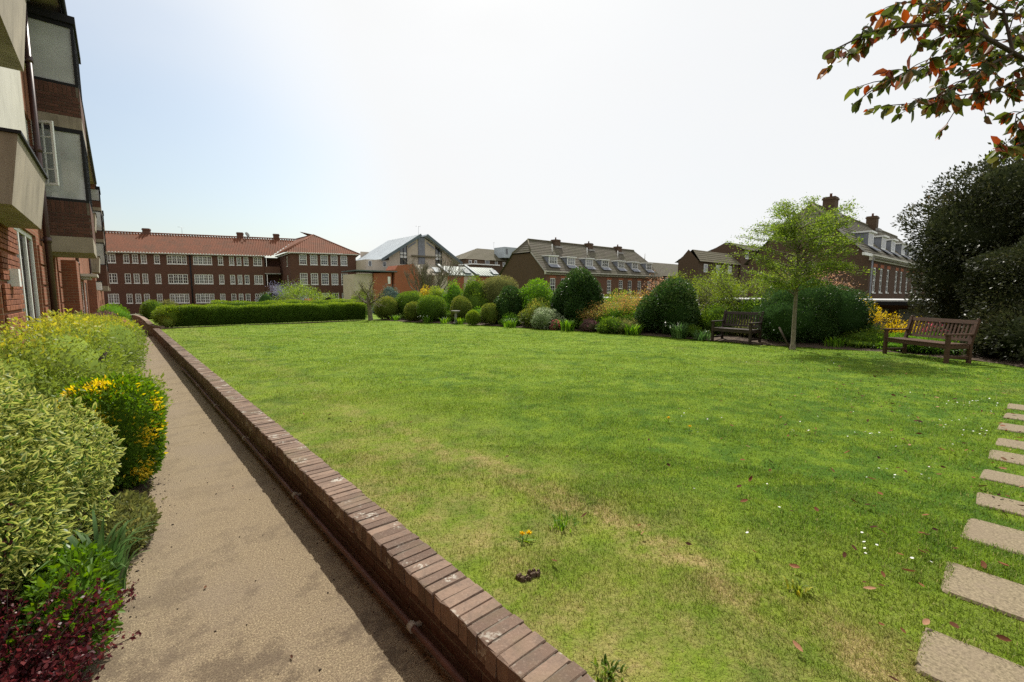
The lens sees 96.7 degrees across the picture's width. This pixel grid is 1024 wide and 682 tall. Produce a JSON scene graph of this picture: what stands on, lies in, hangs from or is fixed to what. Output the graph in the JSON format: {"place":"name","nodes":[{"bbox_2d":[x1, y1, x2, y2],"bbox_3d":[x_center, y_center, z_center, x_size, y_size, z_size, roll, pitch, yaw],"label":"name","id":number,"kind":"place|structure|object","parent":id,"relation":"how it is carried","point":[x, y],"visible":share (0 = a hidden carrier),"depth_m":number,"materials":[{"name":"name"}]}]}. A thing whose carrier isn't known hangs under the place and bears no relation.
{"place":"outdoors","nodes":[
{"label":"outdoors","id":0,"kind":"place"},
{"bbox_2d":[6,482,149,681],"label":"planting bed","id":1,"kind":"object","parent":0,"point":[140,488],"depth_m":4.19,"materials":[{"name":"soil"}]},
{"bbox_2d":[11,594,113,678],"bbox_3d":[-2.126,1.470,2.233,0.439,0.272,0.363,3,6,23],"label":"strap plant","id":2,"kind":"object","parent":1,"relation":"on","point":[35,625],"visible":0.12,"depth_m":2.17,"materials":[{"name":"green plant"}]},
{"bbox_2d":[0,540,125,676],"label":"green bush","id":3,"kind":"object","parent":1,"relation":"on","point":[40,586],"visible":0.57,"depth_m":2.37,"materials":[{"name":"green plant"}]},
{"bbox_2d":[0,363,126,620],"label":"variegated bush","id":4,"kind":"object","parent":1,"relation":"on","point":[45,463],"visible":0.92,"depth_m":2.79,"materials":[{"name":"green plant"}]},
{"bbox_2d":[0,500,141,681],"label":"berberis bush","id":5,"kind":"object","parent":1,"relation":"on","point":[44,665],"visible":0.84,"depth_m":2.05,"materials":[{"name":"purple plant"}]},
{"bbox_2d":[0,308,173,420],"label":"privet bush","id":6,"kind":"object","parent":1,"relation":"on","point":[49,365],"visible":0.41,"depth_m":5.37,"materials":[{"name":"green plant"}]},
{"bbox_2d":[28,311,152,375],"bbox_3d":[-8.310,0.211,8.983,1.888,1.569,4.090,-5,8,-41],"label":"golden bush","id":7,"kind":"object","parent":1,"relation":"on","point":[131,337],"visible":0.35,"depth_m":8.53,"materials":[{"name":"plant"}]},
{"bbox_2d":[20,509,162,588],"bbox_3d":[-2.514,1.339,2.769,0.643,0.422,0.817,-2,6,-20],"label":"strap plant","id":8,"kind":"object","parent":1,"relation":"on","point":[118,550],"visible":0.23,"depth_m":2.83,"materials":[{"name":"green plant"}]},
{"bbox_2d":[51,371,169,497],"bbox_3d":[-3.871,0.864,4.378,0.924,1.183,1.146,-5,8,-41],"label":"euonymus bush","id":9,"kind":"object","parent":1,"relation":"on","point":[132,407],"visible":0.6,"depth_m":4.18,"materials":[{"name":"green plant"}]},
{"bbox_2d":[96,302,131,323],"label":"green dome bush","id":10,"kind":"object","parent":1,"relation":"on","point":[120,311],"visible":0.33,"depth_m":19.64,"materials":[{"name":"green plant"}]},
{"bbox_2d":[78,489,162,557],"bbox_3d":[-3.010,1.394,3.505,0.507,0.308,1.132,-5,8,-41],"label":"ground cover","id":11,"kind":"object","parent":1,"relation":"on","point":[127,504],"visible":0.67,"depth_m":3.41,"materials":[{"name":"green plant"}]},
{"bbox_2d":[132,313,397,326],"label":"back lawn","id":12,"kind":"structure","parent":0,"point":[375,316],"depth_m":25.68,"materials":[{"name":"green plant"}]},
{"bbox_2d":[139,299,161,318],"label":"domed bush","id":13,"kind":"object","parent":12,"relation":"on","point":[147,308],"visible":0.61,"depth_m":32.81,"materials":[{"name":"green plant"}]},
{"bbox_2d":[158,315,175,327],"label":"golden sprig bush","id":14,"kind":"object","parent":12,"relation":"on","point":[165,321],"visible":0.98,"depth_m":20.20,"materials":[{"name":"green plant"}]},
{"bbox_2d":[149,304,185,325],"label":"yellow green bush","id":15,"kind":"object","parent":12,"relation":"on","point":[159,313],"visible":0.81,"depth_m":20.37,"materials":[{"name":"green plant"}]},
{"bbox_2d":[166,301,367,326],"bbox_3d":[-12.126,-1.473,23.610,9.469,1.182,1.066,-5,8,-41],"label":"hedge","id":16,"kind":"object","parent":12,"relation":"on","point":[221,314],"visible":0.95,"depth_m":23.06,"materials":[{"name":"green plant"}]},
{"bbox_2d":[210,298,358,307],"bbox_3d":[-13.142,-1.877,27.145,8.167,1.352,1.146,-5,8,-41],"label":"hedge","id":17,"kind":"object","parent":12,"relation":"on","point":[319,301],"visible":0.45,"depth_m":26.54,"materials":[{"name":"green plant"}]},
{"bbox_2d":[259,282,315,301],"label":"wisteria","id":18,"kind":"object","parent":12,"relation":"on","point":[278,289],"visible":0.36,"depth_m":44.89,"materials":[{"name":"purple plant"}]},
{"bbox_2d":[266,279,337,300],"bbox_3d":[-18.061,-3.845,39.819,6.130,3.885,5.971,0,6,4],"label":"leafy tree","id":19,"kind":"object","parent":12,"relation":"on","point":[301,292],"visible":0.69,"depth_m":39.36,"materials":[{"name":"green plant"}]},
{"bbox_2d":[372,284,399,313],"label":"shrub","id":20,"kind":"object","parent":12,"relation":"on","point":[391,292],"visible":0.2,"depth_m":33.95,"materials":[{"name":"blue plant"}]},
{"bbox_2d":[356,226,462,275],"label":"hall","id":21,"kind":"structure","parent":12,"relation":"on","point":[419,248],"depth_m":73.04,"materials":[{"name":"grey metal"}]},
{"bbox_2d":[341,263,500,301],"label":"brick annexe","id":22,"kind":"structure","parent":12,"relation":"on","point":[391,276],"depth_m":64.80,"materials":[{"name":"orange brick"}]},
{"bbox_2d":[402,252,467,292],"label":"bare tree","id":23,"kind":"object","parent":12,"relation":"on","point":[424,280],"visible":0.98,"depth_m":41.58,"materials":[{"name":"brown plant"}]},
{"bbox_2d":[82,320,455,681],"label":"path","id":24,"kind":"structure","parent":0,"point":[285,605],"depth_m":2.86,"materials":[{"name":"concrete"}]},
{"bbox_2d":[69,479,166,680],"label":"edge weeds","id":25,"kind":"object","parent":24,"relation":"on","point":[149,489],"visible":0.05,"depth_m":3.22,"materials":[{"name":"green plant"}]},
{"bbox_2d":[104,368,448,679],"bbox_3d":[-4.734,1.217,6.118,1.587,0.006,12.785,-5,8,-41],"label":"grit","id":26,"kind":"object","parent":24,"relation":"on","point":[371,592],"visible":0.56,"depth_m":3.23,"materials":[{"name":"gravel"}]},
{"bbox_2d":[153,320,595,681],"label":"brick wall","id":27,"kind":"structure","parent":24,"relation":"on","point":[461,626],"depth_m":2.64,"materials":[{"name":"brick"}]},
{"bbox_2d":[65,0,1023,284],"label":"sky","id":28,"kind":"structure","parent":0,"point":[659,130],"materials":[{"name":"white"}]},
{"bbox_2d":[161,320,1023,681],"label":"lawn","id":29,"kind":"structure","parent":0,"point":[653,658],"depth_m":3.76,"materials":[{"name":"green plant"}]},
{"bbox_2d":[346,277,387,320],"bbox_3d":[-7.932,-2.377,25.591,2.278,2.657,3.035,-5,8,-41],"label":"pollarded tree","id":30,"kind":"object","parent":29,"relation":"on","point":[368,302],"visible":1,"depth_m":25.46,"materials":[{"name":"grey plant"}]},
{"bbox_2d":[465,309,479,324],"bbox_3d":[-1.891,-1.129,22.048,0.795,0.817,0.769,-5,8,-41],"label":"box ball","id":31,"kind":"object","parent":29,"relation":"on","point":[472,317],"visible":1,"depth_m":21.84,"materials":[{"name":"green plant"}]},
{"bbox_2d":[515,568,540,581],"bbox_3d":[0.091,1.258,2.454,0.151,0.024,0.071,-4,7,-31],"label":"soil scrape","id":32,"kind":"object","parent":29,"relation":"on","point":[533,573],"visible":1,"depth_m":2.44,"materials":[{"name":"brown soil"}]},
{"bbox_2d":[549,510,577,532],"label":"weed","id":33,"kind":"object","parent":29,"relation":"on","point":[563,525],"visible":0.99,"depth_m":3.02,"materials":[{"name":"green plant"}]},
{"bbox_2d":[590,654,628,681],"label":"weed","id":34,"kind":"object","parent":29,"relation":"on","point":[613,668],"visible":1,"depth_m":1.84,"materials":[{"name":"green plant"}]},
{"bbox_2d":[373,318,1023,366],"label":"border bed","id":35,"kind":"object","parent":29,"relation":"on","point":[743,339],"visible":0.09,"depth_m":13.45,"materials":[{"name":"soil"}]},
{"bbox_2d":[373,295,398,318],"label":"topiary dome","id":36,"kind":"structure","parent":35,"relation":"on","point":[388,309],"depth_m":26.14,"materials":[{"name":"green plant"}]},
{"bbox_2d":[395,290,422,317],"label":"topiary dome","id":37,"kind":"structure","parent":35,"relation":"on","point":[402,300],"depth_m":26.63,"materials":[{"name":"green plant"}]},
{"bbox_2d":[404,301,419,320],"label":"topiary dome","id":38,"kind":"structure","parent":35,"relation":"on","point":[410,312],"depth_m":24.79,"materials":[{"name":"green plant"}]},
{"bbox_2d":[416,295,446,321],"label":"topiary dome","id":39,"kind":"structure","parent":35,"relation":"on","point":[433,306],"depth_m":24.14,"materials":[{"name":"green plant"}]},
{"bbox_2d":[428,285,445,297],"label":"leafy shrub","id":40,"kind":"object","parent":35,"relation":"on","point":[435,292],"visible":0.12,"depth_m":28.70,"materials":[{"name":"green plant"}]},
{"bbox_2d":[440,278,460,312],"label":"leafy shrub","id":41,"kind":"object","parent":35,"relation":"on","point":[453,290],"visible":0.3,"depth_m":27.65,"materials":[{"name":"green plant"}]},
{"bbox_2d":[450,295,472,319],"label":"topiary dome","id":42,"kind":"structure","parent":35,"relation":"on","point":[461,303],"depth_m":23.75,"materials":[{"name":"green plant"}]},
{"bbox_2d":[461,275,491,309],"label":"evergreen shrub","id":43,"kind":"object","parent":35,"relation":"on","point":[472,293],"visible":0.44,"depth_m":25.07,"materials":[{"name":"green plant"}]},
{"bbox_2d":[480,303,499,324],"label":"topiary dome","id":44,"kind":"structure","parent":35,"relation":"on","point":[489,314],"depth_m":21.93,"materials":[{"name":"green plant"}]},
{"bbox_2d":[480,274,518,302],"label":"topiary dome","id":45,"kind":"structure","parent":35,"relation":"on","point":[493,286],"depth_m":25.19,"materials":[{"name":"green plant"}]},
{"bbox_2d":[493,285,524,323],"bbox_3d":[-0.195,-1.779,22.512,1.764,2.035,2.252,-5,8,-41],"label":"camellia","id":46,"kind":"object","parent":35,"relation":"on","point":[506,301],"visible":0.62,"depth_m":21.92,"materials":[{"name":"green plant"}]},
{"bbox_2d":[498,311,520,325],"bbox_3d":[-0.113,-1.030,21.424,1.027,0.757,1.252,-5,8,-41],"label":"border planting","id":47,"kind":"object","parent":35,"relation":"on","point":[510,316],"visible":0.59,"depth_m":21.20,"materials":[{"name":"green plant"}]},
{"bbox_2d":[517,277,553,316],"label":"bright dome","id":48,"kind":"structure","parent":35,"relation":"on","point":[539,289],"depth_m":21.71,"materials":[{"name":"green plant"}]},
{"bbox_2d":[517,297,554,326],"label":"shrub","id":49,"kind":"object","parent":35,"relation":"on","point":[527,314],"visible":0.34,"depth_m":20.51,"materials":[{"name":"green plant"}]},
{"bbox_2d":[530,307,564,328],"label":"variegated shrub","id":50,"kind":"object","parent":35,"relation":"on","point":[545,318],"visible":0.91,"depth_m":19.43,"materials":[{"name":"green plant"}]},
{"bbox_2d":[559,318,577,330],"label":"strap plant","id":51,"kind":"object","parent":35,"relation":"on","point":[568,324],"visible":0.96,"depth_m":18.43,"materials":[{"name":"green plant"}]},
{"bbox_2d":[550,266,603,327],"bbox_3d":[2.828,-1.914,20.147,2.252,2.812,2.725,-5,8,-41],"label":"camellia","id":52,"kind":"object","parent":35,"relation":"on","point":[575,291],"visible":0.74,"depth_m":19.41,"materials":[{"name":"green plant"}]},
{"bbox_2d":[580,318,598,331],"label":"heather","id":53,"kind":"object","parent":35,"relation":"on","point":[588,326],"visible":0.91,"depth_m":18.00,"materials":[{"name":"purple plant"}]},
{"bbox_2d":[577,294,622,319],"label":"shrub","id":54,"kind":"object","parent":35,"relation":"on","point":[588,312],"visible":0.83,"depth_m":18.65,"materials":[{"name":"orange plant"}]},
{"bbox_2d":[595,315,623,333],"bbox_3d":[3.857,-0.615,17.491,1.089,0.745,1.235,-5,8,-41],"label":"green mound","id":55,"kind":"object","parent":35,"relation":"on","point":[606,325],"visible":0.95,"depth_m":17.29,"materials":[{"name":"green plant"}]},
{"bbox_2d":[594,304,636,322],"bbox_3d":[4.437,-0.954,18.650,2.267,1.203,2.376,2,6,16],"label":"green mound","id":56,"kind":"object","parent":35,"relation":"on","point":[614,314],"visible":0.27,"depth_m":18.10,"materials":[{"name":"green plant"}]},
{"bbox_2d":[604,289,639,305],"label":"background shrub","id":57,"kind":"object","parent":35,"relation":"on","point":[616,296],"visible":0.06,"depth_m":21.43,"materials":[{"name":"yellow plant"}]},
{"bbox_2d":[603,286,650,316],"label":"shrub","id":58,"kind":"object","parent":35,"relation":"on","point":[637,299],"visible":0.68,"depth_m":18.48,"materials":[{"name":"yellow plant"}]},
{"bbox_2d":[611,315,648,333],"bbox_3d":[4.363,-0.600,17.417,1.474,0.736,1.588,-5,8,-41],"label":"border planting","id":59,"kind":"object","parent":35,"relation":"on","point":[628,322],"visible":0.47,"depth_m":17.09,"materials":[{"name":"green plant"}]},
{"bbox_2d":[620,322,644,335],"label":"strap plant","id":60,"kind":"object","parent":35,"relation":"on","point":[633,330],"visible":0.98,"depth_m":16.70,"materials":[{"name":"green plant"}]},
{"bbox_2d":[632,276,700,334],"bbox_3d":[5.842,-1.293,17.006,2.043,2.223,2.511,-5,8,-41],"label":"holly","id":61,"kind":"object","parent":35,"relation":"on","point":[655,310],"visible":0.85,"depth_m":16.46,"materials":[{"name":"green plant"}]},
{"bbox_2d":[665,321,688,338],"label":"strap plant","id":62,"kind":"object","parent":35,"relation":"on","point":[679,333],"visible":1,"depth_m":15.48,"materials":[{"name":"green plant"}]},
{"bbox_2d":[672,324,714,337],"bbox_3d":[6.284,-0.351,15.861,1.075,0.558,1.514,-5,8,-41],"label":"border planting","id":63,"kind":"object","parent":35,"relation":"on","point":[691,329],"visible":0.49,"depth_m":15.59,"materials":[{"name":"green plant"}]},
{"bbox_2d":[692,329,710,340],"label":"strap plant","id":64,"kind":"object","parent":35,"relation":"on","point":[703,336],"visible":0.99,"depth_m":14.99,"materials":[{"name":"green plant"}]},
{"bbox_2d":[658,270,745,315],"bbox_3d":[7.332,-1.492,17.506,3.150,2.575,2.879,4,7,35],"label":"leafy tree","id":65,"kind":"object","parent":35,"relation":"on","point":[724,298],"visible":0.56,"depth_m":17.05,"materials":[{"name":"green plant"}]},
{"bbox_2d":[691,285,723,313],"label":"background shrub","id":66,"kind":"object","parent":35,"relation":"on","point":[702,300],"visible":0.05,"depth_m":18.74,"materials":[{"name":"green plant"}]},
{"bbox_2d":[696,302,740,334],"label":"shrub","id":67,"kind":"object","parent":35,"relation":"on","point":[713,314],"visible":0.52,"depth_m":16.14,"materials":[{"name":"green plant"}]},
{"bbox_2d":[676,258,816,311],"bbox_3d":[8.876,-1.654,16.883,4.016,3.027,4.417,-5,8,-41],"label":"leafy tree","id":68,"kind":"object","parent":35,"relation":"on","point":[718,278],"visible":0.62,"depth_m":17.11,"materials":[{"name":"green plant"}]},
{"bbox_2d":[725,317,768,337],"bbox_3d":[8.050,-0.451,15.311,1.343,0.875,1.769,-5,8,-41],"label":"border planting","id":69,"kind":"object","parent":35,"relation":"on","point":[754,335],"visible":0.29,"depth_m":15.15,"materials":[{"name":"green plant"}]},
{"bbox_2d":[732,294,767,323],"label":"background shrub","id":70,"kind":"object","parent":35,"relation":"on","point":[746,307],"visible":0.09,"depth_m":16.44,"materials":[{"name":"green plant"}]},
{"bbox_2d":[747,272,830,306],"bbox_3d":[9.666,-1.244,16.069,2.797,2.381,2.564,-1,6,-8],"label":"leafy tree","id":71,"kind":"object","parent":35,"relation":"on","point":[760,291],"visible":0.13,"depth_m":16.08,"materials":[{"name":"green plant"}]},
{"bbox_2d":[748,278,880,343],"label":"clipped dome","id":72,"kind":"structure","parent":35,"relation":"on","point":[823,312],"depth_m":13.38,"materials":[{"name":"green plant"}]},
{"bbox_2d":[819,337,848,347],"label":"strap plant","id":73,"kind":"object","parent":35,"relation":"on","point":[834,342],"visible":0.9,"depth_m":12.79,"materials":[{"name":"green plant"}]},
{"bbox_2d":[828,328,890,348],"bbox_3d":[10.045,-0.074,12.999,1.837,0.608,1.770,-1,6,-12],"label":"green cover","id":74,"kind":"object","parent":35,"relation":"on","point":[867,339],"visible":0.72,"depth_m":12.69,"materials":[{"name":"green plant"}]},
{"bbox_2d":[859,298,887,326],"bbox_3d":[11.030,-0.680,14.358,1.608,1.614,1.432,1,6,13],"label":"forsythia","id":75,"kind":"object","parent":35,"relation":"on","point":[879,317],"visible":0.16,"depth_m":13.96,"materials":[{"name":"yellow plant"}]},
{"bbox_2d":[874,312,932,335],"bbox_3d":[11.553,-0.318,13.226,1.256,1.127,1.526,-5,8,-41],"label":"forsythia","id":76,"kind":"object","parent":35,"relation":"on","point":[896,325],"visible":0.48,"depth_m":13.44,"materials":[{"name":"yellow plant"}]},
{"bbox_2d":[876,331,965,354],"bbox_3d":[10.668,0.036,11.937,1.850,0.612,2.062,-5,8,-41],"label":"green cover","id":77,"kind":"object","parent":35,"relation":"on","point":[919,349],"visible":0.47,"depth_m":11.52,"materials":[{"name":"green plant"}]},
{"bbox_2d":[890,135,1023,333],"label":"evergreen tree","id":78,"kind":"object","parent":35,"relation":"on","point":[985,214],"visible":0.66,"depth_m":12.51,"materials":[{"name":"green plant"}]},
{"bbox_2d":[952,235,1023,348],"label":"evergreen tree","id":79,"kind":"object","parent":35,"relation":"on","point":[1000,272],"visible":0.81,"depth_m":10.85,"materials":[{"name":"green plant"}]},
{"bbox_2d":[953,296,1023,361],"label":"dark undergrowth","id":80,"kind":"object","parent":35,"relation":"on","point":[1008,343],"visible":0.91,"depth_m":10.08,"materials":[{"name":"green plant"}]},
{"bbox_2d":[711,310,764,344],"bbox_3d":[7.113,-0.458,14.391,0.744,0.985,1.340,-4,7,-32],"label":"garden bench","id":81,"kind":"object","parent":29,"relation":"on","point":[723,329],"visible":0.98,"depth_m":14.36,"materials":[{"name":"brown wood"}]},
{"bbox_2d":[783,576,815,596],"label":"weed","id":82,"kind":"object","parent":29,"relation":"on","point":[800,590],"visible":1,"depth_m":2.34,"materials":[{"name":"green plant"}]},
{"bbox_2d":[725,192,879,349],"bbox_3d":[7.502,-1.845,12.203,3.022,4.378,3.634,-5,8,-41],"label":"slender tree","id":83,"kind":"object","parent":29,"relation":"on","point":[779,231],"visible":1,"depth_m":11.76,"materials":[{"name":"green plant"}]},
{"bbox_2d":[817,0,1023,167],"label":"overhanging tree","id":84,"kind":"object","parent":29,"relation":"on","point":[995,62],"visible":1,"depth_m":3.61,"materials":[{"name":"green plant"}]},
{"bbox_2d":[882,315,980,363],"bbox_3d":[9.764,-0.073,10.696,0.744,0.985,1.640,0,6,-3],"label":"garden bench","id":85,"kind":"object","parent":29,"relation":"on","point":[947,345],"visible":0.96,"depth_m":10.49,"materials":[{"name":"brown wood"}]},
{"bbox_2d":[914,403,1023,681],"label":"stone path","id":86,"kind":"structure","parent":29,"relation":"on","point":[944,658],"depth_m":2.33,"materials":[{"name":"beige stone"}]},
{"label":"ground","id":87,"kind":"structure","parent":0,"visible":0},
{"bbox_2d":[0,0,109,347],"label":"apartment building","id":88,"kind":"structure","parent":87,"relation":"on","point":[53,252],"depth_m":9.99,"materials":[{"name":"red brick"}]},
{"bbox_2d":[13,228,40,338],"bbox_3d":[-8.778,-0.600,8.255,0.050,2.820,2.700,-5,8,-41],"label":"patio door","id":89,"kind":"structure","parent":88,"relation":"in","point":[25,244],"depth_m":8.48,"materials":[{"name":"white paint"}]},
{"bbox_2d":[132,315,164,335],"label":"brick wall","id":90,"kind":"structure","parent":87,"relation":"on","point":[149,326],"depth_m":21.52,"materials":[{"name":"brown brick"}]},
{"bbox_2d":[104,227,359,319],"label":"apartment building","id":91,"kind":"structure","parent":87,"relation":"on","point":[206,273],"depth_m":67.92,"materials":[{"name":"brick"}]},
{"bbox_2d":[166,255,186,264],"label":"window","id":92,"kind":"structure","parent":91,"relation":"in","point":[171,259],"depth_m":66.24,"materials":[{"name":"white glass"}]},
{"bbox_2d":[168,274,187,283],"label":"window","id":93,"kind":"structure","parent":91,"relation":"in","point":[172,278],"depth_m":66.52,"materials":[{"name":"white paint"}]},
{"bbox_2d":[170,294,189,302],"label":"window","id":94,"kind":"structure","parent":91,"relation":"in","point":[179,298],"depth_m":66.84,"materials":[{"name":"white glass"}]},
{"bbox_2d":[193,256,211,264],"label":"window","id":95,"kind":"structure","parent":91,"relation":"in","point":[197,260],"depth_m":67.38,"materials":[{"name":"white glass"}]},
{"bbox_2d":[194,274,212,283],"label":"window","id":96,"kind":"structure","parent":91,"relation":"in","point":[199,278],"depth_m":67.68,"materials":[{"name":"white paint"}]},
{"bbox_2d":[196,294,214,302],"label":"window","id":97,"kind":"structure","parent":91,"relation":"in","point":[200,298],"depth_m":67.95,"materials":[{"name":"white glass"}]},
{"bbox_2d":[453,247,516,276],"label":"house","id":98,"kind":"structure","parent":87,"relation":"on","point":[496,259],"depth_m":94.24,"materials":[{"name":"grey brick"}]},
{"bbox_2d":[498,237,662,296],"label":"terrace","id":99,"kind":"structure","parent":87,"relation":"on","point":[553,262],"depth_m":65.01,"materials":[{"name":"brick"}]},
{"bbox_2d":[648,262,677,286],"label":"house","id":100,"kind":"structure","parent":87,"relation":"on","point":[664,270],"depth_m":98.62,"materials":[{"name":"beige paint"}]},
{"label":"estate ground","id":101,"kind":"structure","parent":0,"visible":0},
{"bbox_2d":[603,297,951,334],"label":"garage block","id":102,"kind":"structure","parent":101,"relation":"on","point":[898,307],"depth_m":17.87,"materials":[{"name":"brick"}]},
{"bbox_2d":[869,309,888,333],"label":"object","id":103,"kind":"structure","parent":102,"relation":"in","point":[885,321],"depth_m":18.18,"materials":[{"name":"yellow plant"}]},
{"bbox_2d":[897,309,951,333],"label":"flowering shrub","id":104,"kind":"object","parent":102,"relation":"in","point":[904,313],"depth_m":17.63,"materials":[{"name":"yellow plant"}]},
{"bbox_2d":[743,193,931,298],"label":"terrace","id":105,"kind":"structure","parent":101,"relation":"on","point":[884,252],"depth_m":38.05,"materials":[{"name":"brick"}]},
{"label":"estate lawn","id":106,"kind":"structure","parent":0,"visible":0},
{"bbox_2d":[675,250,740,297],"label":"house","id":107,"kind":"structure","parent":106,"relation":"on","point":[698,262],"depth_m":68.50,"materials":[{"name":"brown brick"}]},
{"bbox_2d":[709,242,759,297],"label":"house","id":108,"kind":"structure","parent":106,"relation":"on","point":[726,249],"depth_m":76.31,"materials":[{"name":"brown brick"}]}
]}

